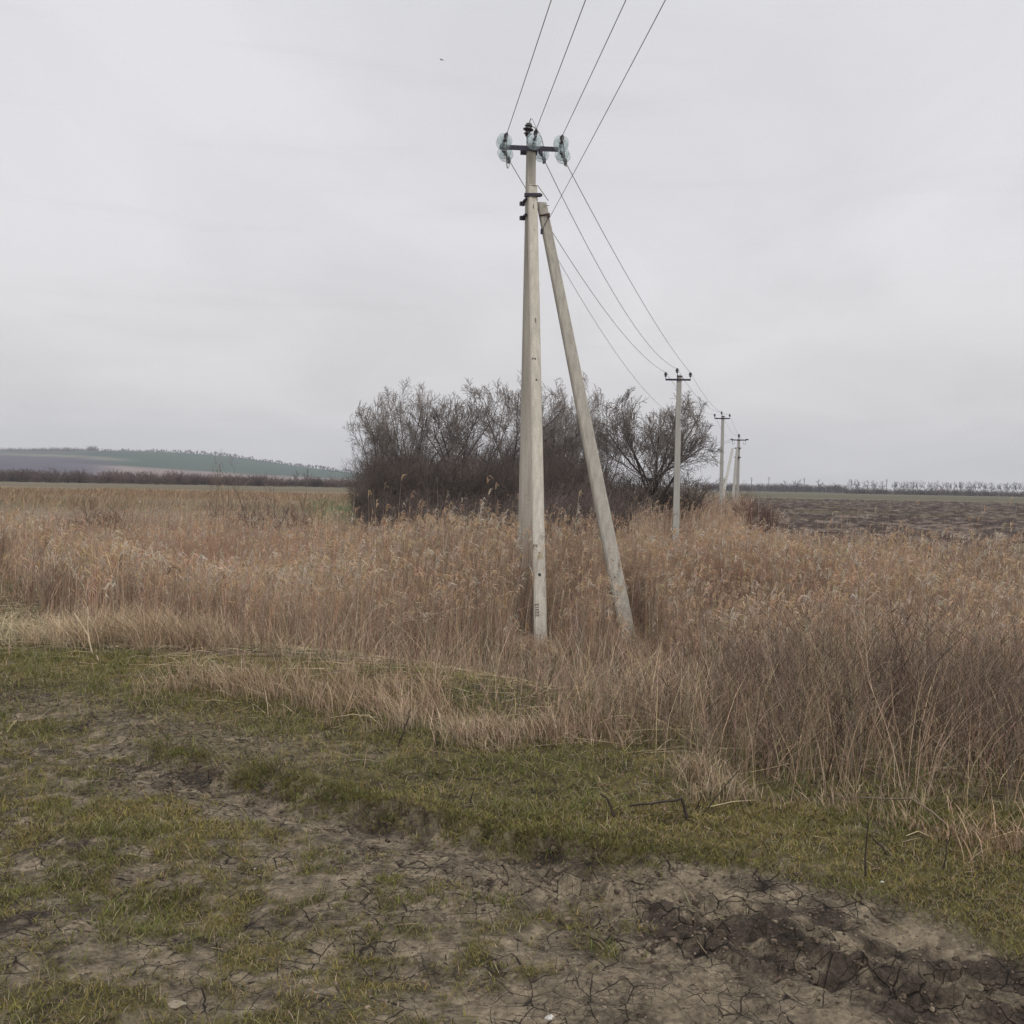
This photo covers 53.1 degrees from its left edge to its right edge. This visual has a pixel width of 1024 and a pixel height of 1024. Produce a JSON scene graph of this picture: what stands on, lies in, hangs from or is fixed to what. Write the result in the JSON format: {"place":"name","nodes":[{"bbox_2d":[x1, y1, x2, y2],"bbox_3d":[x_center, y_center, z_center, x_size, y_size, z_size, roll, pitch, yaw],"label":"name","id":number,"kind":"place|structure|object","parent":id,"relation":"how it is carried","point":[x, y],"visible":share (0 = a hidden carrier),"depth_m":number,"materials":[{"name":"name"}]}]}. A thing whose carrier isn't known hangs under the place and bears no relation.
{"place":"outdoors","nodes":[
{"label":"outdoors","id":0,"kind":"place"},
{"bbox_2d":[0,451,891,492],"bbox_3d":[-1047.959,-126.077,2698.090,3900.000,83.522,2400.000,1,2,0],"label":"hill","id":1,"kind":"structure","parent":0,"point":[94,462],"depth_m":2340.06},
{"bbox_2d":[0,480,1023,1023],"bbox_3d":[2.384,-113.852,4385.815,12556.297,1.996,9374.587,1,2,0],"label":"ground","id":2,"kind":"structure","parent":0,"point":[838,972],"depth_m":3.95,"materials":[{"name":"plant"}]},
{"bbox_2d":[0,469,12,481],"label":"distant bush","id":3,"kind":"object","parent":2,"relation":"on","point":[3,476],"visible":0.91,"depth_m":490.49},
{"bbox_2d":[0,468,25,481],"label":"distant bush","id":4,"kind":"object","parent":2,"relation":"on","point":[12,479],"visible":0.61,"depth_m":505.70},
{"bbox_2d":[10,468,32,481],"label":"distant bush","id":5,"kind":"object","parent":2,"relation":"on","point":[20,475],"visible":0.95,"depth_m":477.04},
{"bbox_2d":[27,472,43,481],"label":"distant bush","id":6,"kind":"object","parent":2,"relation":"on","point":[35,478],"visible":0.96,"depth_m":475.74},
{"bbox_2d":[43,468,68,482],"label":"distant bush","id":7,"kind":"object","parent":2,"relation":"on","point":[55,475],"visible":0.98,"depth_m":469.10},
{"bbox_2d":[61,472,76,482],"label":"distant bush","id":8,"kind":"object","parent":2,"relation":"on","point":[68,479],"visible":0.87,"depth_m":483.04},
{"bbox_2d":[70,471,89,482],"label":"distant bush","id":9,"kind":"object","parent":2,"relation":"on","point":[80,479],"visible":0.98,"depth_m":488.08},
{"bbox_2d":[89,471,110,483],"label":"distant bush","id":10,"kind":"object","parent":2,"relation":"on","point":[99,480],"visible":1,"depth_m":470.39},
{"bbox_2d":[54,493,160,537],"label":"bare bush","id":11,"kind":"object","parent":2,"relation":"on","point":[110,517],"visible":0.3,"depth_m":45.81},
{"bbox_2d":[108,469,128,483],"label":"distant bush","id":12,"kind":"object","parent":2,"relation":"on","point":[111,479],"visible":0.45,"depth_m":497.62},
{"bbox_2d":[110,472,131,483],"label":"distant bush","id":13,"kind":"object","parent":2,"relation":"on","point":[121,480],"visible":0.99,"depth_m":488.45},
{"bbox_2d":[135,471,152,483],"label":"distant bush","id":14,"kind":"object","parent":2,"relation":"on","point":[145,475],"visible":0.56,"depth_m":490.01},
{"bbox_2d":[149,474,166,484],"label":"distant bush","id":15,"kind":"object","parent":2,"relation":"on","point":[156,480],"visible":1,"depth_m":470.85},
{"bbox_2d":[155,470,178,484],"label":"distant bush","id":16,"kind":"object","parent":2,"relation":"on","point":[169,479],"visible":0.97,"depth_m":478.65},
{"bbox_2d":[168,1000,186,1008],"bbox_3d":[-1.017,1.494,3.111,0.053,0.016,0.050,1,2,0],"label":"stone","id":17,"kind":"object","parent":2,"relation":"on","point":[174,1004],"visible":0.98,"depth_m":3.10,"materials":[{"name":"stone"}]},
{"bbox_2d":[177,474,195,484],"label":"distant bush","id":18,"kind":"object","parent":2,"relation":"on","point":[184,480],"visible":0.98,"depth_m":483.73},
{"bbox_2d":[208,473,228,485],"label":"distant bush","id":19,"kind":"object","parent":2,"relation":"on","point":[217,482],"visible":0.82,"depth_m":472.62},
{"bbox_2d":[200,450,253,525],"bbox_3d":[-15.305,-0.801,54.949,2.375,5.194,2.410,1,2,0],"label":"sapling","id":20,"kind":"object","parent":2,"relation":"on","point":[222,493],"visible":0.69,"depth_m":55.06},
{"bbox_2d":[205,496,299,541],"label":"bare bush","id":21,"kind":"object","parent":2,"relation":"on","point":[280,514],"visible":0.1,"depth_m":46.97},
{"bbox_2d":[249,474,265,485],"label":"distant bush","id":22,"kind":"object","parent":2,"relation":"on","point":[257,482],"visible":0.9,"depth_m":475.48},
{"bbox_2d":[232,472,302,547],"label":"bare bush","id":23,"kind":"object","parent":2,"relation":"on","point":[243,507],"visible":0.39,"depth_m":40.00,"materials":[{"name":"brown plant"}]},
{"bbox_2d":[264,474,282,486],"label":"distant bush","id":24,"kind":"object","parent":2,"relation":"on","point":[273,482],"visible":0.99,"depth_m":475.33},
{"bbox_2d":[269,491,327,536],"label":"bare bush","id":25,"kind":"object","parent":2,"relation":"on","point":[306,523],"visible":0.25,"depth_m":43.82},
{"bbox_2d":[330,443,385,511],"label":"bare bush","id":26,"kind":"object","parent":2,"relation":"on","point":[357,470],"visible":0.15,"depth_m":81.01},
{"bbox_2d":[343,477,373,520],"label":"bare bush","id":27,"kind":"object","parent":2,"relation":"on","point":[355,499],"visible":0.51,"depth_m":71.72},
{"bbox_2d":[341,458,384,513],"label":"bare bush","id":28,"kind":"object","parent":2,"relation":"on","point":[354,484],"visible":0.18,"depth_m":77.23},
{"bbox_2d":[335,488,404,536],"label":"bare bush","id":29,"kind":"object","parent":2,"relation":"on","point":[362,517],"visible":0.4,"depth_m":55.92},
{"bbox_2d":[350,433,400,493],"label":"bare bush","id":30,"kind":"object","parent":2,"relation":"on","point":[368,459],"visible":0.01,"depth_m":81.96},
{"bbox_2d":[348,440,403,513],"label":"bare bush","id":31,"kind":"object","parent":2,"relation":"on","point":[370,469],"visible":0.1,"depth_m":76.67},
{"bbox_2d":[342,405,413,486],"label":"bare tree","id":32,"kind":"object","parent":2,"relation":"on","point":[379,432],"visible":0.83,"depth_m":74.96,"materials":[{"name":"brown plant"}]},
{"bbox_2d":[348,436,419,521],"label":"bare bush","id":33,"kind":"object","parent":2,"relation":"on","point":[370,482],"visible":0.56,"depth_m":70.56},
{"bbox_2d":[352,481,425,530],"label":"bare bush","id":34,"kind":"object","parent":2,"relation":"on","point":[385,503],"visible":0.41,"depth_m":63.73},
{"bbox_2d":[363,440,426,519],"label":"bare bush","id":35,"kind":"object","parent":2,"relation":"on","point":[380,483],"visible":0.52,"depth_m":69.54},
{"bbox_2d":[363,441,433,493],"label":"bare bush","id":36,"kind":"object","parent":2,"relation":"on","point":[404,464],"visible":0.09,"depth_m":74.76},
{"bbox_2d":[356,487,441,534],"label":"bare bush","id":37,"kind":"object","parent":2,"relation":"on","point":[379,519],"visible":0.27,"depth_m":53.79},
{"bbox_2d":[352,378,450,476],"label":"bare tree","id":38,"kind":"object","parent":2,"relation":"on","point":[421,419],"visible":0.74,"depth_m":78.55,"materials":[{"name":"brown plant"}]},
{"bbox_2d":[367,427,448,523],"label":"bare bush","id":39,"kind":"object","parent":2,"relation":"on","point":[387,479],"visible":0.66,"depth_m":69.23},
{"bbox_2d":[383,442,435,521],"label":"bare bush","id":40,"kind":"object","parent":2,"relation":"on","point":[407,485],"visible":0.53,"depth_m":69.17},
{"bbox_2d":[378,437,442,516],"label":"bare bush","id":41,"kind":"object","parent":2,"relation":"on","point":[416,465],"visible":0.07,"depth_m":77.23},
{"bbox_2d":[380,475,455,523],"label":"bare bush","id":42,"kind":"object","parent":2,"relation":"on","point":[416,497],"visible":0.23,"depth_m":62.99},
{"bbox_2d":[387,492,460,535],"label":"bare bush","id":43,"kind":"object","parent":2,"relation":"on","point":[399,510],"visible":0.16,"depth_m":51.82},
{"bbox_2d":[392,431,460,512],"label":"bare bush","id":44,"kind":"object","parent":2,"relation":"on","point":[429,463],"visible":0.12,"depth_m":74.24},
{"bbox_2d":[363,387,496,466],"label":"bare tree","id":45,"kind":"object","parent":2,"relation":"on","point":[461,411],"visible":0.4,"depth_m":83.74,"materials":[{"name":"brown plant"}]},
{"bbox_2d":[407,455,468,514],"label":"bare bush","id":46,"kind":"object","parent":2,"relation":"on","point":[434,493],"visible":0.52,"depth_m":69.20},
{"bbox_2d":[390,377,516,477],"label":"bare tree","id":47,"kind":"object","parent":2,"relation":"on","point":[437,413],"visible":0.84,"depth_m":76.41,"materials":[{"name":"brown plant"}]},
{"bbox_2d":[414,450,496,516],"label":"bare bush","id":48,"kind":"object","parent":2,"relation":"on","point":[439,474],"visible":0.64,"depth_m":69.32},
{"bbox_2d":[426,483,486,521],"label":"bare bush","id":49,"kind":"object","parent":2,"relation":"on","point":[456,503],"visible":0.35,"depth_m":61.81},
{"bbox_2d":[414,480,501,539],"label":"bare bush","id":50,"kind":"object","parent":2,"relation":"on","point":[458,507],"visible":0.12,"depth_m":49.63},
{"bbox_2d":[431,428,495,513],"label":"bare bush","id":51,"kind":"object","parent":2,"relation":"on","point":[465,483],"visible":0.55,"depth_m":70.11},
{"bbox_2d":[439,431,500,516],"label":"bare bush","id":52,"kind":"object","parent":2,"relation":"on","point":[464,457],"visible":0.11,"depth_m":76.39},
{"bbox_2d":[439,450,506,514],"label":"bare bush","id":53,"kind":"object","parent":2,"relation":"on","point":[476,486],"visible":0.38,"depth_m":70.97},
{"bbox_2d":[439,492,518,535],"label":"bare bush","id":54,"kind":"object","parent":2,"relation":"on","point":[482,511],"visible":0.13,"depth_m":49.88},
{"bbox_2d":[445,424,518,500],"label":"bare bush","id":55,"kind":"object","parent":2,"relation":"on","point":[481,451],"visible":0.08,"depth_m":80.26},
{"bbox_2d":[424,384,543,474],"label":"bare tree","id":56,"kind":"object","parent":2,"relation":"on","point":[491,434],"visible":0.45,"depth_m":82.10,"materials":[{"name":"brown plant"}]},
{"bbox_2d":[457,431,518,515],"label":"bare bush","id":57,"kind":"object","parent":2,"relation":"on","point":[488,485],"visible":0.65,"depth_m":69.99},
{"bbox_2d":[464,489,514,523],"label":"bare bush","id":58,"kind":"object","parent":2,"relation":"on","point":[488,504],"visible":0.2,"depth_m":59.74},
{"bbox_2d":[464,437,517,515],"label":"bare bush","id":59,"kind":"object","parent":2,"relation":"on","point":[498,466],"visible":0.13,"depth_m":74.73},
{"bbox_2d":[483,454,517,513],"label":"bare bush","id":60,"kind":"object","parent":2,"relation":"on","point":[499,481],"visible":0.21,"depth_m":72.39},
{"bbox_2d":[0,474,1023,745],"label":"reeds","id":61,"kind":"object","parent":2,"relation":"on","point":[222,566],"visible":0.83,"depth_m":16.92,"materials":[{"name":"plant"}]},
{"bbox_2d":[0,683,1023,1023],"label":"mud crumbs","id":62,"kind":"object","parent":2,"relation":"on","point":[720,933],"visible":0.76,"depth_m":4.02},
{"bbox_2d":[0,554,1023,811],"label":"dry weeds","id":63,"kind":"object","parent":2,"relation":"on","point":[992,668],"visible":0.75,"depth_m":6.37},
{"bbox_2d":[482,440,546,496],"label":"bare bush","id":64,"kind":"object","parent":2,"relation":"on","point":[510,463],"visible":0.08,"depth_m":75.19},
{"bbox_2d":[470,488,560,540],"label":"bare bush","id":65,"kind":"object","parent":2,"relation":"on","point":[508,515],"visible":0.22,"depth_m":48.76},
{"bbox_2d":[464,370,577,476],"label":"bare tree","id":66,"kind":"object","parent":2,"relation":"on","point":[517,414],"visible":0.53,"depth_m":74.27,"materials":[{"name":"brown plant"}]},
{"bbox_2d":[488,441,556,512],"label":"bare bush","id":67,"kind":"object","parent":2,"relation":"on","point":[509,476],"visible":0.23,"depth_m":70.95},
{"bbox_2d":[494,461,553,508],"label":"bare bush","id":68,"kind":"object","parent":2,"relation":"on","point":[515,486],"visible":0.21,"depth_m":69.20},
{"bbox_2d":[488,483,589,536],"bbox_3d":[1.346,0.347,50.130,5.214,3.908,5.066,2,2,20],"label":"bare bush","id":69,"kind":"object","parent":2,"relation":"on","point":[552,518],"visible":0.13,"depth_m":49.69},
{"bbox_2d":[508,431,572,479],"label":"bare bush","id":70,"kind":"object","parent":2,"relation":"on","point":[549,456],"visible":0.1,"depth_m":77.76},
{"bbox_2d":[507,437,586,502],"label":"bare bush","id":71,"kind":"object","parent":2,"relation":"on","point":[546,481],"visible":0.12,"depth_m":70.59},
{"bbox_2d":[504,481,595,547],"bbox_3d":[2.092,0.228,51.409,5.312,4.099,5.468,2,2,27],"label":"bare bush","id":72,"kind":"object","parent":2,"relation":"on","point":[549,503],"visible":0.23,"depth_m":50.76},
{"bbox_2d":[510,478,590,525],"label":"bare bush","id":73,"kind":"object","parent":2,"relation":"on","point":[552,495],"visible":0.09,"depth_m":59.58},
{"bbox_2d":[502,372,607,474],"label":"bare tree","id":74,"kind":"object","parent":2,"relation":"on","point":[564,419],"visible":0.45,"depth_m":79.45,"materials":[{"name":"brown plant"}]},
{"bbox_2d":[543,446,585,515],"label":"bare bush","id":75,"kind":"object","parent":2,"relation":"on","point":[562,468],"visible":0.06,"depth_m":76.53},
{"bbox_2d":[496,118,634,646],"bbox_3d":[0.764,-2.274,18.698,2.189,10.020,2.982,0,2,-28],"label":"utility pole","id":76,"kind":"object","parent":2,"relation":"on","point":[531,482],"visible":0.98,"depth_m":18.62,"materials":[{"name":"concrete"}]},
{"bbox_2d":[507,0,551,132],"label":"overhead wire","id":77,"kind":"object","parent":76,"relation":"attached to","point":[531,60],"visible":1,"depth_m":14.69,"materials":[{"name":"metal"}]},
{"bbox_2d":[536,0,585,128],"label":"overhead wire","id":78,"kind":"object","parent":76,"relation":"attached to","point":[562,61],"visible":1,"depth_m":15.00,"materials":[{"name":"metal"}]},
{"bbox_2d":[562,0,625,135],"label":"overhead wire","id":79,"kind":"object","parent":76,"relation":"attached to","point":[595,64],"visible":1,"depth_m":15.02,"materials":[{"name":"metal"}]},
{"bbox_2d":[550,0,665,216],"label":"overhead wire","id":80,"kind":"object","parent":76,"relation":"attached to","point":[613,98],"visible":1,"depth_m":12.89,"materials":[{"name":"metal"}]},
{"bbox_2d":[510,162,731,439],"bbox_3d":[12.289,-7.165,66.713,0.275,1.285,97.039,1,2,15],"label":"overhead wire","id":81,"kind":"object","parent":76,"relation":"attached to","point":[595,297],"visible":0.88,"depth_m":28.89,"materials":[{"name":"metal"}]},
{"bbox_2d":[545,162,737,435],"bbox_3d":[12.877,-7.281,66.925,0.250,1.196,96.979,1,2,15],"label":"overhead wire","id":82,"kind":"object","parent":76,"relation":"attached to","point":[607,282],"visible":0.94,"depth_m":26.90,"materials":[{"name":"metal"}]},
{"bbox_2d":[566,164,745,439],"bbox_3d":[13.467,-7.136,66.736,0.163,1.266,97.128,1,2,15],"label":"overhead wire","id":83,"kind":"object","parent":76,"relation":"attached to","point":[632,284],"visible":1,"depth_m":27.86,"materials":[{"name":"metal"}]},
{"bbox_2d":[543,449,588,511],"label":"bare bush","id":84,"kind":"object","parent":2,"relation":"on","point":[560,485],"visible":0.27,"depth_m":68.69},
{"bbox_2d":[544,472,593,533],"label":"bare bush","id":85,"kind":"object","parent":2,"relation":"on","point":[574,496],"visible":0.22,"depth_m":60.44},
{"bbox_2d":[543,432,602,503],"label":"bare bush","id":86,"kind":"object","parent":2,"relation":"on","point":[567,465],"visible":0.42,"depth_m":69.65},
{"bbox_2d":[544,436,607,486],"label":"bare bush","id":87,"kind":"object","parent":2,"relation":"on","point":[571,459],"visible":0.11,"depth_m":77.55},
{"bbox_2d":[543,393,613,469],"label":"bare tree","id":88,"kind":"object","parent":2,"relation":"on","point":[572,450],"visible":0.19,"depth_m":82.65,"materials":[{"name":"brown plant"}]},
{"bbox_2d":[560,445,615,514],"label":"bare bush","id":89,"kind":"object","parent":2,"relation":"on","point":[583,474],"visible":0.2,"depth_m":69.15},
{"bbox_2d":[544,475,641,544],"bbox_3d":[3.785,0.120,52.825,5.493,4.238,5.654,0,2,-25],"label":"bare bush","id":90,"kind":"object","parent":2,"relation":"on","point":[577,514],"visible":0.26,"depth_m":52.60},
{"bbox_2d":[570,411,641,484],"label":"bare tree","id":91,"kind":"object","parent":2,"relation":"on","point":[610,446],"visible":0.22,"depth_m":83.94,"materials":[{"name":"brown plant"}]},
{"bbox_2d":[554,461,661,527],"bbox_3d":[5.209,-0.827,62.387,6.597,4.945,6.409,0,2,-19],"label":"bare bush","id":92,"kind":"object","parent":2,"relation":"on","point":[614,492],"visible":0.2,"depth_m":61.30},
{"bbox_2d":[558,458,662,532],"bbox_3d":[6.197,-1.104,64.614,7.524,5.216,6.837,1,2,-7],"label":"bare bush","id":93,"kind":"object","parent":2,"relation":"on","point":[626,497],"visible":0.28,"depth_m":63.34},
{"bbox_2d":[565,476,657,543],"bbox_3d":[5.361,0.073,55.019,5.451,4.159,5.998,2,2,22],"label":"bare bush","id":94,"kind":"object","parent":2,"relation":"on","point":[623,515],"visible":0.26,"depth_m":54.71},
{"bbox_2d":[569,474,664,539],"bbox_3d":[5.799,-0.130,57.509,6.200,4.298,5.634,1,2,-10],"label":"bare bush","id":95,"kind":"object","parent":2,"relation":"on","point":[635,507],"visible":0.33,"depth_m":56.62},
{"bbox_2d":[584,456,687,527],"bbox_3d":[7.522,-1.239,65.192,6.726,5.321,6.562,0,2,-19],"label":"bare bush","id":96,"kind":"object","parent":2,"relation":"on","point":[663,499],"visible":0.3,"depth_m":64.93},
{"bbox_2d":[592,386,723,524],"bbox_3d":[8.976,-3.164,64.122,8.038,9.348,9.773,2,2,29],"label":"bare tree","id":97,"kind":"object","parent":2,"relation":"on","point":[628,432],"visible":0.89,"depth_m":62.98,"materials":[{"name":"brown plant"}]},
{"bbox_2d":[629,797,688,820],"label":"fallen branch","id":98,"kind":"object","parent":2,"relation":"on","point":[676,800],"visible":0.98,"depth_m":4.75,"materials":[{"name":"brown wood"}]},
{"bbox_2d":[610,453,723,523],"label":"bare bush","id":99,"kind":"object","parent":2,"relation":"on","point":[665,486],"visible":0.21,"depth_m":66.21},
{"bbox_2d":[608,466,726,531],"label":"bare bush","id":100,"kind":"object","parent":2,"relation":"on","point":[681,504],"visible":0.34,"depth_m":66.20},
{"bbox_2d":[664,368,691,550],"bbox_3d":[7.665,-1.975,47.925,1.320,9.473,0.398,1,2,0],"label":"utility pole","id":101,"kind":"object","parent":2,"relation":"on","point":[676,494],"visible":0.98,"depth_m":47.83,"materials":[{"name":"concrete"}]},
{"bbox_2d":[560,263,683,419],"bbox_3d":[4.320,-4.710,33.535,0.011,1.784,29.277,1,2,15],"label":"overhead wire","id":102,"kind":"object","parent":101,"relation":"attached to","point":[610,344],"visible":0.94,"depth_m":26.69,"materials":[{"name":"metal"}]},
{"bbox_2d":[664,465,732,530],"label":"bare bush","id":103,"kind":"object","parent":2,"relation":"on","point":[698,489],"visible":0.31,"depth_m":67.11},
{"bbox_2d":[714,411,730,512],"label":"utility pole","id":104,"kind":"object","parent":2,"relation":"on","point":[722,418],"visible":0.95,"depth_m":78.80,"materials":[{"name":"concrete"}]},
{"bbox_2d":[723,434,748,510],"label":"utility pole","id":105,"kind":"object","parent":2,"relation":"on","point":[737,457],"visible":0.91,"depth_m":113.19,"materials":[{"name":"concrete"}]},
{"bbox_2d":[864,814,868,878],"bbox_3d":[1.409,1.336,4.076,0.016,0.270,0.019,1,2,0],"label":"stick","id":106,"kind":"object","parent":2,"relation":"on","point":[865,870],"visible":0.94,"depth_m":4.08,"materials":[{"name":"brown wood"}]},
{"bbox_2d":[841,797,960,834],"bbox_3d":[1.873,1.416,4.854,0.084,0.107,0.666,0,2,-41],"label":"stick","id":107,"kind":"object","parent":2,"relation":"on","point":[936,815],"visible":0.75,"depth_m":4.88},
{"bbox_2d":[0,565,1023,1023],"bbox_3d":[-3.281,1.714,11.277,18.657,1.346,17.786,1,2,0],"label":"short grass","id":108,"kind":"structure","parent":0,"point":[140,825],"depth_m":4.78,"materials":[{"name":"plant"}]},
{"bbox_2d":[0,485,1023,1023],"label":"dry grass","id":109,"kind":"structure","parent":0,"point":[132,631],"depth_m":7.16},
{"bbox_2d":[0,0,1023,493],"label":"sky","id":110,"kind":"structure","parent":0,"point":[228,226],"materials":[{"name":"grey"}]},
{"bbox_2d":[751,498,1023,562],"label":"ploughed field","id":111,"kind":"structure","parent":0,"point":[932,515],"depth_m":90.69,"materials":[{"name":"soil"}]},
{"bbox_2d":[721,485,784,530],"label":"bare bush","id":112,"kind":"object","parent":111,"relation":"on","point":[749,511],"visible":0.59,"depth_m":61.87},
{"bbox_2d":[745,498,789,531],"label":"bare bush","id":113,"kind":"object","parent":111,"relation":"on","point":[767,516],"visible":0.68,"depth_m":65.86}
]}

